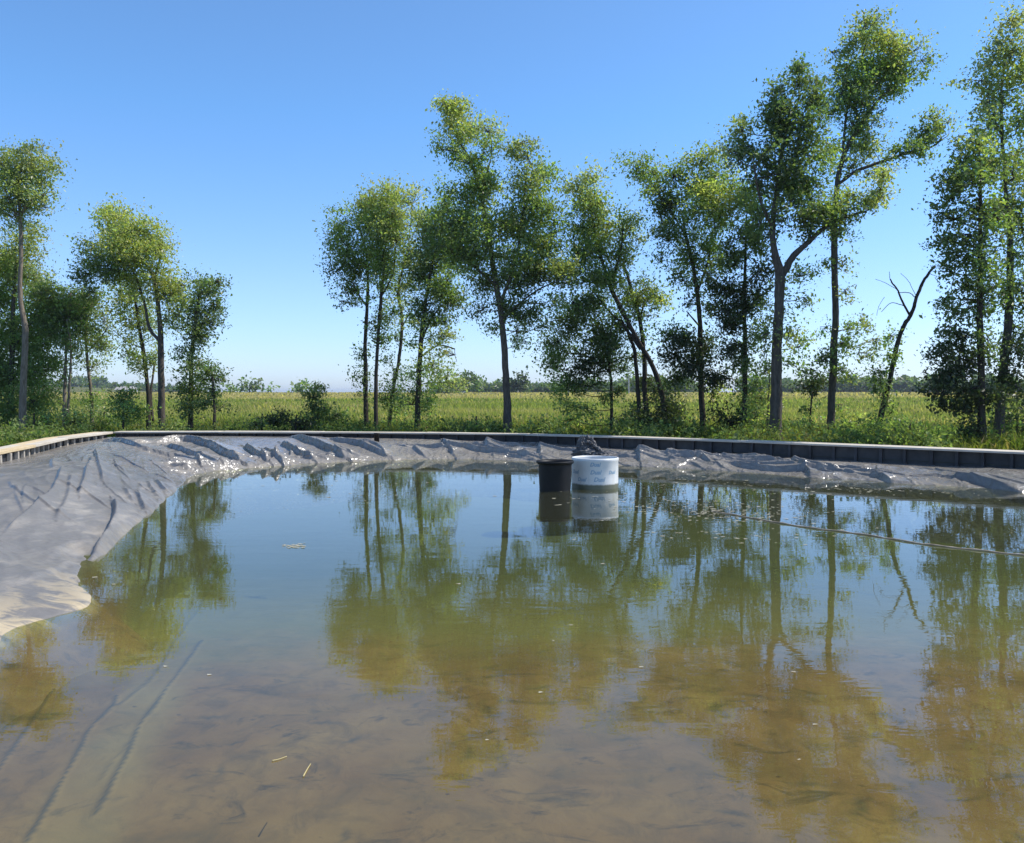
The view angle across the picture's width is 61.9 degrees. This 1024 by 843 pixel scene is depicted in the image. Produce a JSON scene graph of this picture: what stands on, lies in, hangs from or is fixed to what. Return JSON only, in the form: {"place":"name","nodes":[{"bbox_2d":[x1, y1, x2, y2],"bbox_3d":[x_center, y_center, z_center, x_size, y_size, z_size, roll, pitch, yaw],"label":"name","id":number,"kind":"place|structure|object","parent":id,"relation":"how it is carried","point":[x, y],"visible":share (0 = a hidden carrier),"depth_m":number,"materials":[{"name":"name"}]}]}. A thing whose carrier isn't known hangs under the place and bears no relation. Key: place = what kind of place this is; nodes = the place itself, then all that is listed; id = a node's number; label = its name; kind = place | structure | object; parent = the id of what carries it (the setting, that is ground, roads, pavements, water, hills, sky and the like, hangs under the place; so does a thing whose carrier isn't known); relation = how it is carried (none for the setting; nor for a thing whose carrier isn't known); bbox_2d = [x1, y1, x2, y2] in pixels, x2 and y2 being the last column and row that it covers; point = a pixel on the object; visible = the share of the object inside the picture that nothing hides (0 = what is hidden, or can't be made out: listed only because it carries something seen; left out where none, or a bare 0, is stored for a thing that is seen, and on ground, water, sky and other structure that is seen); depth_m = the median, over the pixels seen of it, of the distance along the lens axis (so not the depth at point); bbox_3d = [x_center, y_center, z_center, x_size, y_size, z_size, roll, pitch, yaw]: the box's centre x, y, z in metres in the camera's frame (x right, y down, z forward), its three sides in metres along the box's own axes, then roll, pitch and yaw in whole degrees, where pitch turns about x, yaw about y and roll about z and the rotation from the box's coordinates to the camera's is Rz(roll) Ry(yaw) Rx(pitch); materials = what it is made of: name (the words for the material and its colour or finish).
{"place":"outdoors","nodes":[
{"label":"outdoors","id":0,"kind":"place"},
{"bbox_2d":[0,497,1023,842],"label":"pond bottom","id":1,"kind":"structure","parent":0,"point":[380,671],"depth_m":5.83,"materials":[{"name":"brown soil"}]},
{"bbox_2d":[536,459,573,535],"bbox_3d":[0.790,1.523,15.736,0.695,1.615,0.695,0,2,0],"label":"black tub","id":2,"kind":"object","parent":1,"relation":"in","point":[554,475],"visible":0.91,"depth_m":15.49,"materials":[{"name":"plastic"}]},
{"bbox_2d":[572,455,618,532],"bbox_3d":[1.578,1.495,16.259,0.893,1.635,0.893,0,2,0],"label":"white drum","id":3,"kind":"object","parent":1,"relation":"in","point":[594,472],"visible":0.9,"depth_m":15.88,"materials":[{"name":"plastic"}]},
{"bbox_2d":[0,0,1023,392],"label":"sky","id":4,"kind":"structure","parent":0,"point":[233,120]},
{"bbox_2d":[3,386,1023,466],"bbox_3d":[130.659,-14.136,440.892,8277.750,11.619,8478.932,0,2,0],"label":"ground","id":5,"kind":"structure","parent":0,"point":[77,389],"depth_m":491.93,"materials":[{"name":"green plant"}]},
{"bbox_2d":[0,405,67,432],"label":"shrub","id":6,"kind":"object","parent":5,"relation":"on","point":[44,418],"visible":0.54,"depth_m":31.26,"materials":[{"name":"green plant"}]},
{"bbox_2d":[0,133,77,436],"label":"slender tree","id":7,"kind":"object","parent":5,"relation":"on","point":[25,170],"visible":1,"depth_m":30.70,"materials":[{"name":"green plant"}]},
{"bbox_2d":[0,207,81,430],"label":"leafy tree","id":8,"kind":"object","parent":5,"relation":"on","point":[11,340],"visible":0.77,"depth_m":33.64,"materials":[{"name":"green plant"}]},
{"bbox_2d":[0,432,112,462],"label":"timber wall","id":9,"kind":"structure","parent":5,"relation":"on","point":[16,451],"depth_m":21.04,"materials":[{"name":"brown wood"}]},
{"bbox_2d":[10,272,116,429],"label":"twin trunk tree","id":10,"kind":"object","parent":5,"relation":"on","point":[65,312],"visible":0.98,"depth_m":32.72,"materials":[{"name":"green plant"}]},
{"bbox_2d":[52,402,99,433],"bbox_3d":[-16.157,0.030,31.660,1.536,1.526,1.245,0,2,0],"label":"shrub","id":11,"kind":"object","parent":5,"relation":"on","point":[77,421],"visible":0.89,"depth_m":31.64,"materials":[{"name":"green plant"}]},
{"bbox_2d":[63,284,126,427],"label":"thin tree","id":12,"kind":"object","parent":5,"relation":"on","point":[101,343],"visible":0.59,"depth_m":34.88,"materials":[{"name":"green plant"}]},
{"bbox_2d":[82,402,126,431],"bbox_3d":[-15.580,-0.011,32.647,1.588,1.489,1.160,-1,2,-32],"label":"shrub","id":13,"kind":"object","parent":5,"relation":"on","point":[109,422],"visible":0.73,"depth_m":32.62,"materials":[{"name":"green plant"}]},
{"bbox_2d":[38,375,193,392],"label":"hill woods","id":14,"kind":"object","parent":5,"relation":"on","point":[102,382],"visible":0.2,"depth_m":689.38,"materials":[{"name":"green plant"}]},
{"bbox_2d":[114,386,136,390],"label":"farmhouse","id":15,"kind":"object","parent":5,"relation":"on","point":[120,388],"visible":0.36,"depth_m":556.79,"materials":[{"name":"white"}]},
{"bbox_2d":[61,192,195,429],"bbox_3d":[-14.069,-3.929,31.705,5.299,9.379,4.040,0,2,0],"label":"round crowned tree","id":16,"kind":"object","parent":5,"relation":"on","point":[123,237],"visible":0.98,"depth_m":31.46,"materials":[{"name":"green plant"}]},
{"bbox_2d":[88,278,173,430],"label":"slim tree","id":17,"kind":"object","parent":5,"relation":"on","point":[137,321],"visible":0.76,"depth_m":33.74,"materials":[{"name":"green plant"}]},
{"bbox_2d":[100,383,161,430],"bbox_3d":[-14.044,-0.325,31.289,2.320,2.202,1.852,0,2,0],"label":"shrub","id":18,"kind":"object","parent":5,"relation":"on","point":[123,408],"visible":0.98,"depth_m":31.13,"materials":[{"name":"green plant"}]},
{"bbox_2d":[158,263,232,430],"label":"ivy clad tree","id":19,"kind":"object","parent":5,"relation":"on","point":[196,328],"visible":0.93,"depth_m":30.66,"materials":[{"name":"green plant"}]},
{"bbox_2d":[186,354,240,430],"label":"dark tree","id":20,"kind":"object","parent":5,"relation":"on","point":[212,378],"visible":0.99,"depth_m":29.98,"materials":[{"name":"green plant"}]},
{"bbox_2d":[221,382,240,391],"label":"distant tree","id":21,"kind":"object","parent":5,"relation":"on","point":[233,388],"visible":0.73,"depth_m":319.02,"materials":[{"name":"green plant"}]},
{"bbox_2d":[235,371,264,392],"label":"distant tree","id":22,"kind":"object","parent":5,"relation":"on","point":[254,386],"visible":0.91,"depth_m":299.61,"materials":[{"name":"green plant"}]},
{"bbox_2d":[241,412,290,430],"bbox_3d":[-9.020,0.175,31.021,1.992,1.078,1.251,-1,2,-35],"label":"shrub","id":23,"kind":"object","parent":5,"relation":"on","point":[271,419],"visible":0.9,"depth_m":30.91,"materials":[{"name":"green plant"}]},
{"bbox_2d":[263,381,280,391],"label":"distant tree","id":24,"kind":"object","parent":5,"relation":"on","point":[278,386],"visible":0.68,"depth_m":319.52,"materials":[{"name":"green plant"}]},
{"bbox_2d":[271,403,318,430],"bbox_3d":[-7.676,0.018,30.081,1.900,1.342,1.261,0,2,0],"label":"shrub","id":25,"kind":"object","parent":5,"relation":"on","point":[298,423],"visible":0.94,"depth_m":30.05,"materials":[{"name":"green plant"}]},
{"bbox_2d":[287,378,312,391],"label":"distant tree","id":26,"kind":"object","parent":5,"relation":"on","point":[298,387],"visible":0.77,"depth_m":309.08,"materials":[{"name":"green plant"}]},
{"bbox_2d":[298,381,358,430],"bbox_3d":[-7.111,-0.424,31.962,2.052,2.334,2.039,-2,3,-43],"label":"shrub","id":27,"kind":"object","parent":5,"relation":"on","point":[316,409],"visible":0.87,"depth_m":31.85,"materials":[{"name":"green plant"}]},
{"bbox_2d":[312,182,410,426],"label":"leaning crown tree","id":28,"kind":"object","parent":5,"relation":"on","point":[341,227],"visible":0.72,"depth_m":32.62,"materials":[{"name":"green plant"}]},
{"bbox_2d":[345,170,420,428],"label":"straight tree","id":29,"kind":"object","parent":5,"relation":"on","point":[385,217],"visible":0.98,"depth_m":31.54,"materials":[{"name":"green plant"}]},
{"bbox_2d":[354,173,441,425],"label":"bent tree","id":30,"kind":"object","parent":5,"relation":"on","point":[401,309],"visible":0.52,"depth_m":33.67,"materials":[{"name":"green plant"}]},
{"bbox_2d":[378,171,475,431],"bbox_3d":[-2.929,-4.149,30.840,3.704,9.600,3.212,0,2,-13],"label":"bushy tree","id":31,"kind":"object","parent":5,"relation":"on","point":[440,293],"visible":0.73,"depth_m":30.74,"materials":[{"name":"green plant"}]},
{"bbox_2d":[426,377,467,393],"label":"distant tree","id":32,"kind":"object","parent":5,"relation":"on","point":[451,390],"visible":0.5,"depth_m":248.87,"materials":[{"name":"green plant"}]},
{"bbox_2d":[450,369,486,392],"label":"distant tree","id":33,"kind":"object","parent":5,"relation":"on","point":[474,381],"visible":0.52,"depth_m":279.91,"materials":[{"name":"green plant"}]},
{"bbox_2d":[452,415,495,432],"bbox_3d":[-1.339,0.235,29.972,1.869,0.954,1.240,-2,2,-38],"label":"shrub","id":34,"kind":"object","parent":5,"relation":"on","point":[462,420],"visible":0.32,"depth_m":29.75,"materials":[{"name":"green plant"}]},
{"bbox_2d":[407,91,588,432],"bbox_3d":[-0.386,-5.213,28.590,6.207,11.725,3.667,0,2,0],"label":"broad tree","id":35,"kind":"object","parent":5,"relation":"on","point":[468,235],"visible":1,"depth_m":28.52,"materials":[{"name":"green plant"}]},
{"bbox_2d":[0,391,1023,425],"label":"field crop","id":36,"kind":"object","parent":5,"relation":"on","point":[489,404],"visible":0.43,"depth_m":82.07,"materials":[{"name":"green plant"}]},
{"bbox_2d":[0,434,1023,728],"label":"pond liner","id":37,"kind":"object","parent":5,"relation":"on","point":[98,556],"visible":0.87,"depth_m":14.22,"materials":[{"name":"plastic"}]},
{"bbox_2d":[571,434,609,456],"bbox_3d":[2.002,0.668,21.658,1.018,0.711,0.476,0,2,0],"label":"plastic bundle","id":38,"kind":"object","parent":37,"relation":"on","point":[583,448],"visible":0.73,"depth_m":21.53,"materials":[{"name":"grey plastic"}]},
{"bbox_2d":[0,410,1023,450],"bbox_3d":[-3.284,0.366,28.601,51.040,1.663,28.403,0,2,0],"label":"undergrowth","id":39,"kind":"object","parent":5,"relation":"on","point":[623,427],"visible":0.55,"depth_m":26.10,"materials":[{"name":"green plant"}]},
{"bbox_2d":[509,365,533,392],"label":"distant tree","id":40,"kind":"object","parent":5,"relation":"on","point":[519,386],"visible":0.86,"depth_m":288.33,"materials":[{"name":"green plant"}]},
{"bbox_2d":[113,431,1023,468],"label":"timber wall","id":41,"kind":"structure","parent":5,"relation":"on","point":[915,454],"depth_m":21.32,"materials":[{"name":"grey wood"}]},
{"bbox_2d":[374,433,379,441],"bbox_3d":[-3.900,0.754,24.640,0.170,0.842,0.170,0,2,0],"label":"black pipe","id":42,"kind":"object","parent":41,"relation":"attached to","point":[376,436],"visible":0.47,"depth_m":24.56,"materials":[{"name":"plastic"}]},
{"bbox_2d":[531,283,647,433],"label":"weeping tree","id":43,"kind":"object","parent":5,"relation":"on","point":[603,359],"visible":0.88,"depth_m":30.58,"materials":[{"name":"green plant"}]},
{"bbox_2d":[547,153,667,423],"bbox_3d":[3.359,-4.238,29.893,4.318,9.821,3.069,-1,2,-17],"label":"diagonal tree","id":44,"kind":"object","parent":5,"relation":"on","point":[593,248],"visible":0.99,"depth_m":29.55,"materials":[{"name":"green plant"}]},
{"bbox_2d":[600,243,696,428],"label":"black stemmed tree","id":45,"kind":"object","parent":5,"relation":"on","point":[655,299],"visible":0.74,"depth_m":30.32,"materials":[{"name":"green plant"}]},
{"bbox_2d":[611,393,699,431],"bbox_3d":[4.920,-0.214,29.791,3.366,1.966,2.281,0,2,0],"label":"shrub","id":46,"kind":"object","parent":5,"relation":"on","point":[670,417],"visible":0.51,"depth_m":29.64,"materials":[{"name":"green plant"}]},
{"bbox_2d":[608,139,752,429],"bbox_3d":[5.718,-4.405,28.718,4.993,10.171,3.028,0,2,0],"label":"wide topped tree","id":47,"kind":"object","parent":5,"relation":"on","point":[665,205],"visible":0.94,"depth_m":28.63,"materials":[{"name":"green plant"}]},
{"bbox_2d":[689,169,799,433],"bbox_3d":[7.518,-3.729,27.821,3.326,9.014,3.030,1,2,29],"label":"dark spired tree","id":48,"kind":"object","parent":5,"relation":"on","point":[735,310],"visible":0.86,"depth_m":27.68,"materials":[{"name":"green plant"}]},
{"bbox_2d":[469,373,1023,392],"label":"woods","id":49,"kind":"object","parent":5,"relation":"on","point":[904,383],"visible":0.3,"depth_m":408.83,"materials":[{"name":"green plant"}]},
{"bbox_2d":[730,351,793,427],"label":"sapling","id":50,"kind":"object","parent":5,"relation":"on","point":[756,406],"visible":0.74,"depth_m":27.05,"materials":[{"name":"green plant"}]},
{"bbox_2d":[786,415,817,429],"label":"shrub","id":51,"kind":"object","parent":5,"relation":"on","point":[804,422],"visible":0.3,"depth_m":27.74,"materials":[{"name":"green plant"}]},
{"bbox_2d":[708,50,904,440],"bbox_3d":[8.633,-4.979,24.945,5.978,11.466,3.046,0,2,0],"label":"forked tree","id":52,"kind":"object","parent":5,"relation":"on","point":[789,179],"visible":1,"depth_m":24.73,"materials":[{"name":"green plant"}]},
{"bbox_2d":[789,368,836,427],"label":"sapling","id":53,"kind":"object","parent":5,"relation":"on","point":[813,390],"visible":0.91,"depth_m":28.98,"materials":[{"name":"green plant"}]},
{"bbox_2d":[840,405,866,426],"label":"shrub","id":54,"kind":"object","parent":5,"relation":"on","point":[856,415],"visible":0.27,"depth_m":27.63,"materials":[{"name":"green plant"}]},
{"bbox_2d":[794,3,963,430],"bbox_3d":[11.778,-6.355,27.811,5.614,14.221,3.328,0,2,0],"label":"tall tree","id":55,"kind":"object","parent":5,"relation":"on","point":[889,69],"visible":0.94,"depth_m":27.56,"materials":[{"name":"green plant"}]},
{"bbox_2d":[855,265,934,433],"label":"dead tree","id":56,"kind":"object","parent":5,"relation":"on","point":[884,408],"visible":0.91,"depth_m":25.82,"materials":[{"name":"brown plant"}]},
{"bbox_2d":[885,412,926,429],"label":"shrub","id":57,"kind":"object","parent":5,"relation":"on","point":[900,421],"visible":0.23,"depth_m":28.25,"materials":[{"name":"green plant"}]},
{"bbox_2d":[907,111,1023,447],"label":"conical tree","id":58,"kind":"object","parent":5,"relation":"on","point":[951,371],"visible":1,"depth_m":21.78,"materials":[{"name":"green plant"}]},
{"bbox_2d":[933,0,1023,438],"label":"edge tree","id":59,"kind":"object","parent":5,"relation":"on","point":[1010,49],"visible":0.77,"depth_m":22.68,"materials":[{"name":"green plant"}]},
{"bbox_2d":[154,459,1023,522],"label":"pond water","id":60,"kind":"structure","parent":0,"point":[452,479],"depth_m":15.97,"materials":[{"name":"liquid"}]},
{"bbox_2d":[163,470,999,759],"bbox_3d":[-0.719,1.308,14.208,16.472,0.003,16.238,1,2,32],"label":"floating debris","id":61,"kind":"object","parent":60,"relation":"on","point":[296,545],"visible":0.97,"depth_m":12.66,"materials":[{"name":"brown plant"}]},
{"bbox_2d":[712,510,1023,555],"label":"floating rope","id":62,"kind":"object","parent":60,"relation":"on","point":[997,552],"visible":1,"depth_m":10.53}
]}

